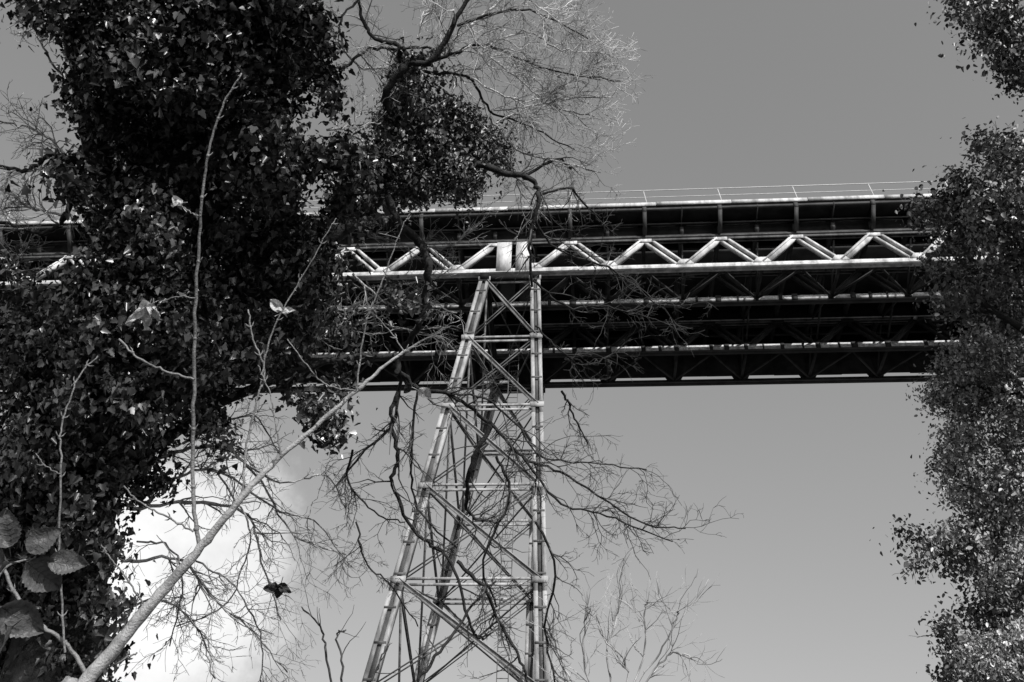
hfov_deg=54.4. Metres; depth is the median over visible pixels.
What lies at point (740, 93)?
sky
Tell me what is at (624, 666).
bare shrub
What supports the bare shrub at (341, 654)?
on the ground
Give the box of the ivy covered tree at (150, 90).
[0,0,743,681]
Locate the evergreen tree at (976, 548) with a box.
[869,0,1023,681]
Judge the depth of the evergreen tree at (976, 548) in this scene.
10.93 m
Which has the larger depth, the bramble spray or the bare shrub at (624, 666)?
the bare shrub at (624, 666)
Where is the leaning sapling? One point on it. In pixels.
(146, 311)
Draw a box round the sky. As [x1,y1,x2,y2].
[0,0,1023,681]
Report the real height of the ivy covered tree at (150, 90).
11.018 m
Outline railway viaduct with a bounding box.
[0,180,1023,681]
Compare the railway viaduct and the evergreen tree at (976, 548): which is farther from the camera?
the railway viaduct
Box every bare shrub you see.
[301,584,391,681]
[513,546,726,681]
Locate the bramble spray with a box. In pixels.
[0,507,89,652]
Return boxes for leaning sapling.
[4,73,456,681]

